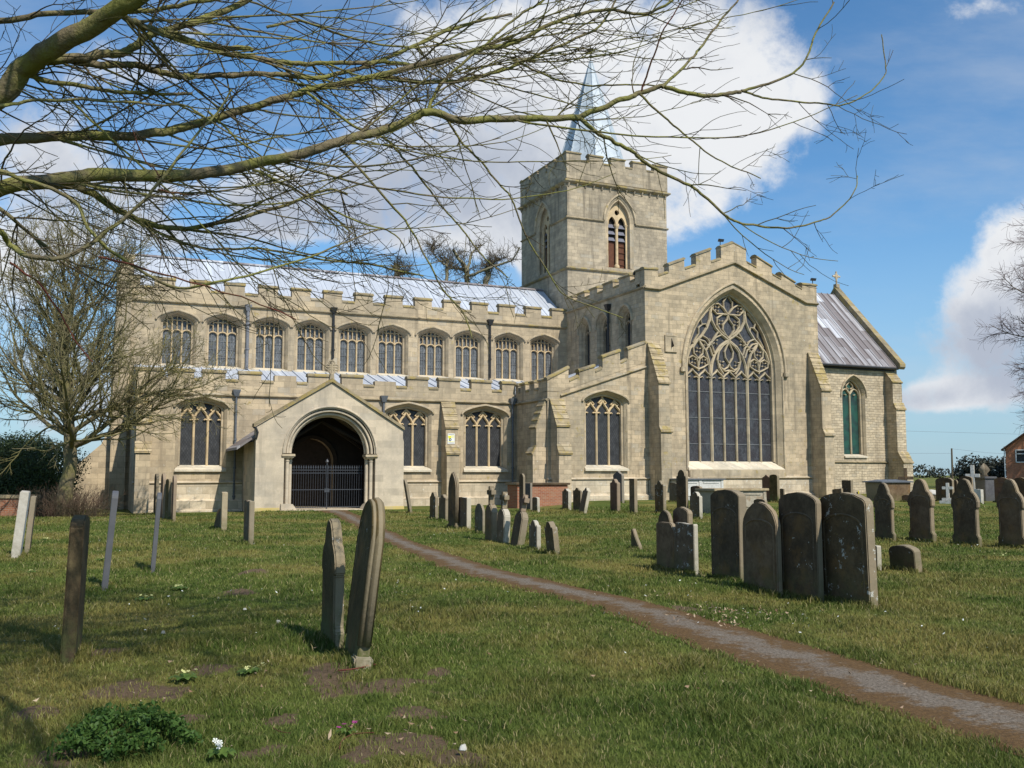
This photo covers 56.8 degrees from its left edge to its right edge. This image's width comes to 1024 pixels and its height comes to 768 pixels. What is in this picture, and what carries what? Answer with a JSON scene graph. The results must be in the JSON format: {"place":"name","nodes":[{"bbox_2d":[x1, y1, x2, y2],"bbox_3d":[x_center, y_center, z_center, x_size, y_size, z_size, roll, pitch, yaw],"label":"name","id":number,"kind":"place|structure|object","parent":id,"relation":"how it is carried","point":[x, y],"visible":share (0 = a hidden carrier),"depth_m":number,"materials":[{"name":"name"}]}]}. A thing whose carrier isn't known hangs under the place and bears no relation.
{"place":"outdoors","nodes":[
{"label":"outdoors","id":0,"kind":"place"},
{"bbox_2d":[0,475,1023,767],"bbox_3d":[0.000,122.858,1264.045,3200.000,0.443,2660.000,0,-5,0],"label":"ground","id":1,"kind":"structure","parent":0,"point":[364,751],"depth_m":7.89,"materials":[{"name":"plant"}]},
{"bbox_2d":[0,495,40,515],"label":"brick wall","id":2,"kind":"structure","parent":1,"relation":"on","point":[6,511],"depth_m":39.26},
{"bbox_2d":[11,490,30,557],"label":"headstone","id":3,"kind":"object","parent":1,"relation":"on","point":[20,523],"visible":0.74,"depth_m":18.78,"materials":[{"name":"white stone"}]},
{"bbox_2d":[24,496,36,552],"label":"headstone","id":4,"kind":"object","parent":1,"relation":"on","point":[30,523],"visible":0.8,"depth_m":19.90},
{"bbox_2d":[0,429,75,503],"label":"bush","id":5,"kind":"object","parent":1,"relation":"on","point":[22,436],"visible":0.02,"depth_m":48.85,"materials":[{"name":"green plant"}]},
{"bbox_2d":[0,435,91,505],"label":"hedge","id":6,"kind":"object","parent":1,"relation":"on","point":[28,471],"visible":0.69,"depth_m":43.52,"materials":[{"name":"green plant"}]},
{"bbox_2d":[60,515,89,663],"bbox_3d":[-3.967,1.961,8.595,0.120,1.539,0.624,4,-6,-19],"label":"headstone","id":7,"kind":"object","parent":1,"relation":"on","point":[75,588],"visible":0.84,"depth_m":8.34,"materials":[{"name":"stone"}]},
{"bbox_2d":[101,491,118,590],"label":"headstone","id":8,"kind":"object","parent":1,"relation":"on","point":[109,542],"visible":0.84,"depth_m":13.62,"materials":[{"name":"grey stone"}]},
{"bbox_2d":[44,700,203,764],"bbox_3d":[-2.346,2.076,5.750,0.877,0.308,0.798,5,-7,-39],"label":"weed patch","id":9,"kind":"object","parent":1,"relation":"on","point":[98,724],"visible":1,"depth_m":5.60,"materials":[{"name":"green plant"}]},
{"bbox_2d":[0,181,248,517],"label":"bare tree","id":10,"kind":"object","parent":1,"relation":"on","point":[67,393],"visible":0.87,"depth_m":37.87,"materials":[{"name":"brown plant"}]},
{"bbox_2d":[153,474,158,512],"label":"headstone","id":11,"kind":"object","parent":1,"relation":"on","point":[156,484],"visible":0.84,"depth_m":43.12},
{"bbox_2d":[151,492,161,572],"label":"headstone","id":12,"kind":"object","parent":1,"relation":"on","point":[156,530],"visible":0.84,"depth_m":16.19,"materials":[{"name":"grey stone"}]},
{"bbox_2d":[160,474,165,519],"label":"headstone","id":13,"kind":"object","parent":1,"relation":"on","point":[163,489],"visible":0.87,"depth_m":34.40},
{"bbox_2d":[165,479,171,518],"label":"headstone","id":14,"kind":"object","parent":1,"relation":"on","point":[168,493],"visible":0.81,"depth_m":33.85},
{"bbox_2d":[171,475,176,520],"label":"headstone","id":15,"kind":"object","parent":1,"relation":"on","point":[174,495],"visible":0.87,"depth_m":33.29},
{"bbox_2d":[168,669,196,680],"bbox_3d":[-2.585,2.322,7.574,0.212,0.098,0.300,-3,-6,28],"label":"primrose","id":16,"kind":"object","parent":1,"relation":"on","point":[184,675],"visible":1,"depth_m":7.54,"materials":[{"name":"green plant"}]},
{"bbox_2d":[214,509,220,526],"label":"headstone","id":17,"kind":"object","parent":1,"relation":"on","point":[217,519],"visible":0.4,"depth_m":29.09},
{"bbox_2d":[205,738,236,761],"bbox_3d":[-1.666,2.101,5.435,0.179,0.129,0.149,1,-6,-10],"label":"primrose","id":18,"kind":"object","parent":1,"relation":"on","point":[221,753],"visible":0.96,"depth_m":5.44,"materials":[{"name":"green plant"}]},
{"bbox_2d":[220,492,227,530],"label":"headstone","id":19,"kind":"object","parent":1,"relation":"on","point":[224,507],"visible":0.76,"depth_m":28.22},
{"bbox_2d":[243,500,254,544],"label":"headstone","id":20,"kind":"object","parent":1,"relation":"on","point":[249,510],"visible":0.74,"depth_m":22.34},
{"bbox_2d":[237,662,264,674],"bbox_3d":[-2.143,2.337,7.761,0.226,0.099,0.212,4,-7,-38],"label":"primrose","id":21,"kind":"object","parent":1,"relation":"on","point":[248,671],"visible":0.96,"depth_m":7.75,"materials":[{"name":"green plant"}]},
{"bbox_2d":[321,518,344,648],"bbox_3d":[-1.760,2.063,9.305,0.102,1.470,0.679,2,-6,-22],"label":"headstone","id":22,"kind":"object","parent":1,"relation":"on","point":[333,574],"visible":0.87,"depth_m":9.13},
{"bbox_2d":[335,721,356,735],"bbox_3d":[-1.039,2.186,5.993,0.132,0.104,0.113,-1,-6,13],"label":"primrose","id":23,"kind":"object","parent":1,"relation":"on","point":[343,730],"visible":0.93,"depth_m":5.98,"materials":[{"name":"green plant"}]},
{"bbox_2d":[345,497,384,670],"bbox_3d":[-1.302,1.850,8.318,0.161,1.713,0.754,9,-8,-18],"label":"headstone","id":24,"kind":"object","parent":1,"relation":"on","point":[359,628],"visible":0.94,"depth_m":8.10,"materials":[{"name":"stone"}]},
{"bbox_2d":[376,253,422,277],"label":"pollarded tree","id":25,"kind":"object","parent":1,"relation":"on","point":[406,269],"visible":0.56,"depth_m":87.33,"materials":[{"name":"brown plant"}]},
{"bbox_2d":[403,479,411,512],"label":"headstone","id":26,"kind":"object","parent":1,"relation":"on","point":[407,495],"visible":0.84,"depth_m":40.70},
{"bbox_2d":[430,492,437,518],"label":"headstone","id":27,"kind":"object","parent":1,"relation":"on","point":[433,505],"visible":0.84,"depth_m":35.25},
{"bbox_2d":[414,231,462,280],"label":"pollarded tree","id":28,"kind":"object","parent":1,"relation":"on","point":[438,257],"visible":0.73,"depth_m":91.40,"materials":[{"name":"brown plant"}]},
{"bbox_2d":[439,494,447,520],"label":"headstone","id":29,"kind":"object","parent":1,"relation":"on","point":[443,505],"visible":0.81,"depth_m":33.91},
{"bbox_2d":[447,472,459,528],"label":"headstone","id":30,"kind":"object","parent":1,"relation":"on","point":[453,503],"visible":0.93,"depth_m":29.06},
{"bbox_2d":[0,0,912,427],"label":"overhanging tree","id":31,"kind":"object","parent":1,"relation":"on","point":[36,60],"visible":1,"depth_m":7.22,"materials":[{"name":"brown plant"}]},
{"bbox_2d":[458,497,470,528],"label":"headstone","id":32,"kind":"object","parent":1,"relation":"on","point":[464,511],"visible":0.77,"depth_m":28.56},
{"bbox_2d":[33,516,914,754],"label":"leaf litter","id":33,"kind":"object","parent":1,"relation":"on","point":[329,734],"visible":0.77,"depth_m":8.23,"materials":[{"name":"brown plant"}]},
{"bbox_2d":[475,504,484,533],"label":"headstone","id":34,"kind":"object","parent":1,"relation":"on","point":[479,517],"visible":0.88,"depth_m":26.42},
{"bbox_2d":[47,47,913,513],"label":"church","id":35,"kind":"structure","parent":1,"relation":"on","point":[733,365],"depth_m":54.33,"materials":[{"name":"stone"}]},
{"bbox_2d":[155,309,200,366],"bbox_3d":[-18.287,-2.481,51.699,2.367,3.195,0.690,2,-6,-24],"label":"clerestory window","id":36,"kind":"structure","parent":35,"relation":"in","point":[185,322],"depth_m":51.89,"materials":[{"name":"glass"}]},
{"bbox_2d":[174,395,230,471],"bbox_3d":[-15.295,2.417,46.580,2.706,3.765,0.660,2,-6,-24],"label":"aisle window","id":37,"kind":"structure","parent":35,"relation":"in","point":[191,454],"depth_m":46.76,"materials":[{"name":"glass"}]},
{"bbox_2d":[202,312,244,368],"bbox_3d":[-16.085,-2.388,52.675,2.367,3.195,0.690,2,-6,-24],"label":"clerestory window","id":38,"kind":"structure","parent":35,"relation":"in","point":[215,328],"depth_m":52.86,"materials":[{"name":"glass"}]},
{"bbox_2d":[250,315,291,370],"bbox_3d":[-13.746,-2.288,53.711,2.367,3.195,0.690,2,-6,-24],"label":"clerestory window","id":39,"kind":"structure","parent":35,"relation":"in","point":[279,357],"depth_m":53.89,"materials":[{"name":"stone"}]},
{"bbox_2d":[292,318,331,372],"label":"clerestory window","id":40,"kind":"structure","parent":35,"relation":"in","point":[304,360],"depth_m":54.84,"materials":[{"name":"stone"}]},
{"bbox_2d":[335,321,373,374],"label":"clerestory window","id":41,"kind":"structure","parent":35,"relation":"in","point":[351,359],"depth_m":55.85,"materials":[{"name":"stone"}]},
{"bbox_2d":[374,323,411,376],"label":"clerestory window","id":42,"kind":"structure","parent":35,"relation":"in","point":[394,348],"depth_m":56.80,"materials":[{"name":"stone"}]},
{"bbox_2d":[382,402,433,471],"bbox_3d":[-5.639,2.828,50.859,2.945,3.765,0.660,2,-6,-24],"label":"aisle window","id":43,"kind":"structure","parent":35,"relation":"in","point":[416,420],"depth_m":51.20,"materials":[{"name":"glass"}]},
{"bbox_2d":[415,326,451,377],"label":"clerestory window","id":44,"kind":"structure","parent":35,"relation":"in","point":[432,344],"depth_m":57.85,"materials":[{"name":"stone"}]},
{"bbox_2d":[448,433,454,443],"bbox_3d":[-3.263,2.940,50.846,0.400,0.560,0.048,2,-6,-24],"label":"notice sign","id":45,"kind":"object","parent":35,"relation":"attached to","point":[451,438],"visible":1,"depth_m":50.85,"materials":[{"name":"paper"}]},
{"bbox_2d":[451,328,486,379],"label":"clerestory window","id":46,"kind":"structure","parent":35,"relation":"in","point":[468,352],"depth_m":58.79,"materials":[{"name":"stone"}]},
{"bbox_2d":[461,404,509,471],"bbox_3d":[-1.555,3.002,52.669,2.945,3.765,0.660,2,-6,-24],"label":"aisle window","id":47,"kind":"structure","parent":35,"relation":"in","point":[484,428],"depth_m":52.86,"materials":[{"name":"glass"}]},
{"bbox_2d":[491,331,525,381],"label":"clerestory window","id":48,"kind":"structure","parent":35,"relation":"in","point":[508,348],"depth_m":59.89,"materials":[{"name":"stone"}]},
{"bbox_2d":[527,333,560,380],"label":"clerestory window","id":49,"kind":"structure","parent":35,"relation":"in","point":[543,350],"depth_m":60.89,"materials":[{"name":"stone"}]},
{"bbox_2d":[577,316,590,367],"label":"transept window","id":50,"kind":"structure","parent":35,"relation":"in","point":[584,332],"depth_m":59.54,"materials":[{"name":"glass"}]},
{"bbox_2d":[594,311,609,363],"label":"transept window","id":51,"kind":"structure","parent":35,"relation":"in","point":[601,328],"depth_m":57.48,"materials":[{"name":"glass"}]},
{"bbox_2d":[581,389,629,470],"bbox_3d":[4.981,2.478,51.134,2.986,4.415,0.660,2,-6,-24],"label":"aisle window","id":52,"kind":"structure","parent":35,"relation":"in","point":[605,413],"depth_m":51.36,"materials":[{"name":"glass"}]},
{"bbox_2d":[616,303,632,358],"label":"transept window","id":53,"kind":"structure","parent":35,"relation":"in","point":[625,340],"depth_m":55.08,"materials":[{"name":"glass"}]},
{"bbox_2d":[680,282,788,470],"bbox_3d":[12.799,-0.475,54.969,7.580,10.985,0.880,2,-6,-24],"label":"great window","id":54,"kind":"structure","parent":35,"relation":"in","point":[734,388],"depth_m":55.35,"materials":[{"name":"glass"}]},
{"bbox_2d":[840,374,867,457],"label":"chancel window","id":55,"kind":"structure","parent":35,"relation":"in","point":[852,393],"depth_m":69.30,"materials":[{"name":"glass"}]},
{"bbox_2d":[442,232,521,282],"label":"pollarded tree","id":56,"kind":"object","parent":1,"relation":"on","point":[457,254],"visible":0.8,"depth_m":85.05,"materials":[{"name":"brown plant"}]},
{"bbox_2d":[485,486,497,540],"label":"headstone","id":57,"kind":"object","parent":1,"relation":"on","point":[491,512],"visible":0.94,"depth_m":23.97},
{"bbox_2d":[473,238,514,284],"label":"pollarded tree","id":58,"kind":"object","parent":1,"relation":"on","point":[495,261],"visible":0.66,"depth_m":89.23,"materials":[{"name":"brown plant"}]},
{"bbox_2d":[496,492,510,542],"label":"headstone","id":59,"kind":"object","parent":1,"relation":"on","point":[503,525],"visible":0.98,"depth_m":23.33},
{"bbox_2d":[510,494,529,545],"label":"headstone","id":60,"kind":"object","parent":1,"relation":"on","point":[519,530],"visible":0.96,"depth_m":22.45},
{"bbox_2d":[519,474,524,509],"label":"headstone","id":61,"kind":"object","parent":1,"relation":"on","point":[521,484],"visible":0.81,"depth_m":42.01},
{"bbox_2d":[59,462,997,477],"bbox_3d":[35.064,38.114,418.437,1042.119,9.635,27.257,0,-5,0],"label":"distant hedgerow","id":62,"kind":"object","parent":1,"relation":"on","point":[932,473],"visible":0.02,"depth_m":420.59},
{"bbox_2d":[525,483,531,509],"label":"headstone","id":63,"kind":"object","parent":1,"relation":"on","point":[528,489],"visible":0.57,"depth_m":42.95,"materials":[{"name":"stone"}]},
{"bbox_2d":[529,520,540,548],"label":"headstone","id":64,"kind":"object","parent":1,"relation":"on","point":[534,533],"visible":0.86,"depth_m":20.90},
{"bbox_2d":[532,497,539,511],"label":"headstone","id":65,"kind":"object","parent":1,"relation":"on","point":[535,503],"visible":0.81,"depth_m":41.33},
{"bbox_2d":[505,483,569,507],"bbox_3d":[1.273,5.679,47.101,2.950,1.530,1.400,2,-6,-24],"label":"chest tomb","id":66,"kind":"object","parent":1,"relation":"on","point":[548,494],"visible":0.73,"depth_m":46.65,"materials":[{"name":"red brick"}]},
{"bbox_2d":[544,521,559,554],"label":"headstone","id":67,"kind":"object","parent":1,"relation":"on","point":[551,535],"visible":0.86,"depth_m":19.57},
{"bbox_2d":[562,489,570,509],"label":"headstone","id":68,"kind":"object","parent":1,"relation":"on","point":[566,498],"visible":0.86,"depth_m":42.38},
{"bbox_2d":[573,488,581,510],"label":"headstone","id":69,"kind":"object","parent":1,"relation":"on","point":[577,494],"visible":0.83,"depth_m":40.97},
{"bbox_2d":[579,488,590,512],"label":"headstone","id":70,"kind":"object","parent":1,"relation":"on","point":[585,498],"visible":0.84,"depth_m":39.70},
{"bbox_2d":[610,479,619,510],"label":"headstone","id":71,"kind":"object","parent":1,"relation":"on","point":[615,494],"visible":0.84,"depth_m":40.50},
{"bbox_2d":[613,471,623,502],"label":"headstone","id":72,"kind":"object","parent":1,"relation":"on","point":[618,476],"visible":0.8,"depth_m":46.56,"materials":[{"name":"stone"}]},
{"bbox_2d":[629,479,637,512],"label":"headstone","id":73,"kind":"object","parent":1,"relation":"on","point":[633,504],"visible":0.77,"depth_m":39.11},
{"bbox_2d":[631,529,642,549],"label":"headstone","id":74,"kind":"object","parent":1,"relation":"on","point":[635,540],"visible":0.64,"depth_m":21.15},
{"bbox_2d":[655,481,665,511],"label":"headstone","id":75,"kind":"object","parent":1,"relation":"on","point":[660,496],"visible":0.81,"depth_m":39.50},
{"bbox_2d":[658,510,672,522],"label":"headstone","id":76,"kind":"object","parent":1,"relation":"on","point":[665,515],"visible":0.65,"depth_m":18.07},
{"bbox_2d":[656,522,675,568],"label":"headstone","id":77,"kind":"object","parent":1,"relation":"on","point":[666,543],"visible":0.72,"depth_m":16.61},
{"bbox_2d":[669,483,676,500],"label":"headstone","id":78,"kind":"object","parent":1,"relation":"on","point":[672,490],"visible":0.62,"depth_m":47.57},
{"bbox_2d":[676,470,688,508],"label":"headstone","id":79,"kind":"object","parent":1,"relation":"on","point":[682,488],"visible":0.77,"depth_m":40.63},
{"bbox_2d":[673,507,692,523],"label":"headstone","id":80,"kind":"object","parent":1,"relation":"on","point":[683,514],"visible":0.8,"depth_m":17.83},
{"bbox_2d":[675,522,698,573],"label":"headstone","id":81,"kind":"object","parent":1,"relation":"on","point":[687,546],"visible":0.75,"depth_m":15.90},
{"bbox_2d":[690,492,702,518],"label":"headstone","id":82,"kind":"object","parent":1,"relation":"on","point":[696,508],"visible":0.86,"depth_m":35.67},
{"bbox_2d":[669,478,725,499],"bbox_3d":[9.906,5.888,51.426,3.200,1.500,1.300,2,-6,-24],"label":"chest tomb","id":83,"kind":"object","parent":1,"relation":"on","point":[710,483],"visible":0.34,"depth_m":51.07,"materials":[{"name":"white stone"}]},
{"bbox_2d":[710,489,745,580],"bbox_3d":[3.380,2.487,14.781,0.153,1.672,0.800,2,-6,-21],"label":"headstone","id":84,"kind":"object","parent":1,"relation":"on","point":[728,509],"visible":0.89,"depth_m":14.70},
{"bbox_2d":[695,488,768,513],"bbox_3d":[9.308,5.080,40.034,2.800,1.340,1.400,2,-6,-24],"label":"chest tomb","id":85,"kind":"object","parent":1,"relation":"on","point":[752,494],"visible":0.3,"depth_m":39.66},
{"bbox_2d":[743,502,782,596],"bbox_3d":[3.553,2.440,13.481,0.097,1.517,0.800,2,-6,-22],"label":"headstone","id":86,"kind":"object","parent":1,"relation":"on","point":[762,559],"visible":0.92,"depth_m":13.41,"materials":[{"name":"stone"}]},
{"bbox_2d":[762,475,769,499],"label":"headstone","id":87,"kind":"object","parent":1,"relation":"on","point":[765,481],"visible":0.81,"depth_m":48.19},
{"bbox_2d":[769,474,779,500],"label":"headstone","id":88,"kind":"object","parent":1,"relation":"on","point":[774,487],"visible":0.85,"depth_m":47.50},
{"bbox_2d":[778,492,823,601],"bbox_3d":[3.936,2.314,12.933,0.100,1.664,0.850,2,-6,-19],"label":"headstone","id":89,"kind":"object","parent":1,"relation":"on","point":[800,519],"visible":0.94,"depth_m":12.84,"materials":[{"name":"stone"}]},
{"bbox_2d":[842,480,853,492],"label":"headstone","id":90,"kind":"object","parent":1,"relation":"on","point":[847,485],"visible":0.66,"depth_m":47.50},
{"bbox_2d":[820,492,877,607],"bbox_3d":[4.367,2.252,12.337,0.144,1.673,0.950,1,-5,-19],"label":"headstone","id":91,"kind":"object","parent":1,"relation":"on","point":[849,551],"visible":0.88,"depth_m":12.21,"materials":[{"name":"stone"}]},
{"bbox_2d":[875,545,881,569],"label":"headstone","id":92,"kind":"object","parent":1,"relation":"on","point":[878,555],"visible":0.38,"depth_m":16.48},
{"bbox_2d":[873,483,895,540],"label":"headstone","id":93,"kind":"object","parent":1,"relation":"on","point":[883,504],"visible":0.92,"depth_m":23.68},
{"bbox_2d":[862,479,913,500],"bbox_3d":[19.894,5.756,50.096,2.220,1.410,1.370,2,-6,-24],"label":"chest tomb","id":94,"kind":"object","parent":1,"relation":"on","point":[898,489],"visible":0.65,"depth_m":49.73,"materials":[{"name":"grey stone"}]},
{"bbox_2d":[898,468,912,480],"bbox_3d":[20.899,5.414,50.252,0.760,1.921,0.600,-1,-6,14],"label":"grave cross","id":95,"kind":"object","parent":1,"relation":"on","point":[905,477],"visible":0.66,"depth_m":50.25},
{"bbox_2d":[889,545,922,572],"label":"headstone","id":96,"kind":"object","parent":1,"relation":"on","point":[905,555],"visible":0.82,"depth_m":16.46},
{"bbox_2d":[907,479,936,542],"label":"headstone","id":97,"kind":"object","parent":1,"relation":"on","point":[921,501],"visible":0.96,"depth_m":23.53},
{"bbox_2d":[935,478,953,500],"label":"headstone","id":98,"kind":"object","parent":1,"relation":"on","point":[940,491],"visible":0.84,"depth_m":48.46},
{"bbox_2d":[939,483,952,503],"bbox_3d":[21.245,5.418,46.169,0.680,1.192,0.600,-4,-7,37],"label":"grave cross","id":99,"kind":"object","parent":1,"relation":"on","point":[947,500],"visible":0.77,"depth_m":46.09,"materials":[{"name":"white stone"}]},
{"bbox_2d":[951,479,981,546],"bbox_3d":[10.674,3.136,22.284,0.111,1.813,0.863,2,-6,-16],"label":"headstone","id":100,"kind":"object","parent":1,"relation":"on","point":[965,503],"visible":0.92,"depth_m":22.22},
{"bbox_2d":[965,465,979,488],"bbox_3d":[23.753,5.206,48.797,0.680,2.057,0.600,-4,-7,37],"label":"grave cross","id":101,"kind":"object","parent":1,"relation":"on","point":[972,474],"visible":0.39,"depth_m":48.79,"materials":[{"name":"white stone"}]},
{"bbox_2d":[949,453,1006,481],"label":"thicket","id":102,"kind":"object","parent":1,"relation":"on","point":[998,467],"visible":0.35,"depth_m":109.39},
{"bbox_2d":[974,489,983,503],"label":"headstone","id":103,"kind":"object","parent":1,"relation":"on","point":[979,493],"visible":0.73,"depth_m":45.65,"materials":[{"name":"white stone"}]},
{"bbox_2d":[975,463,996,500],"bbox_3d":[24.598,5.205,49.279,0.840,2.150,0.840,2,-6,-20],"label":"monument","id":104,"kind":"object","parent":1,"relation":"on","point":[984,481],"visible":0.77,"depth_m":48.98,"materials":[{"name":"stone"}]},
{"bbox_2d":[967,205,1023,432],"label":"bare tree","id":105,"kind":"object","parent":1,"relation":"on","point":[1011,325],"visible":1,"depth_m":96.08,"materials":[{"name":"brown plant"}]},
{"bbox_2d":[994,477,1006,500],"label":"headstone","id":106,"kind":"object","parent":1,"relation":"on","point":[998,483],"visible":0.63,"depth_m":46.99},
{"bbox_2d":[996,479,1023,546],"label":"headstone","id":107,"kind":"object","parent":1,"relation":"on","point":[1010,502],"visible":0.93,"depth_m":21.70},
{"bbox_2d":[1001,433,1023,479],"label":"house","id":108,"kind":"structure","parent":1,"relation":"on","point":[1013,450],"depth_m":99.24,"materials":[{"name":"red brick"}]},
{"bbox_2d":[1015,449,1023,462],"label":"window","id":109,"kind":"structure","parent":108,"relation":"in","point":[1019,453],"depth_m":99.10,"materials":[{"name":"white paint"}]},
{"bbox_2d":[1014,477,1023,496],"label":"headstone","id":110,"kind":"object","parent":1,"relation":"on","point":[1019,481],"visible":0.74,"depth_m":47.61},
{"bbox_2d":[0,0,1023,474],"label":"sky","id":111,"kind":"structure","parent":0,"point":[912,249],"materials":[{"name":"blue"}]},
{"bbox_2d":[1,499,1023,668],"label":"long grass","id":112,"kind":"structure","parent":0,"point":[83,651],"depth_m":13.50,"materials":[{"name":"plant"}]},
{"bbox_2d":[318,510,1023,756],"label":"path","id":113,"kind":"structure","parent":0,"point":[959,709],"depth_m":8.29,"materials":[{"name":"gravel"}]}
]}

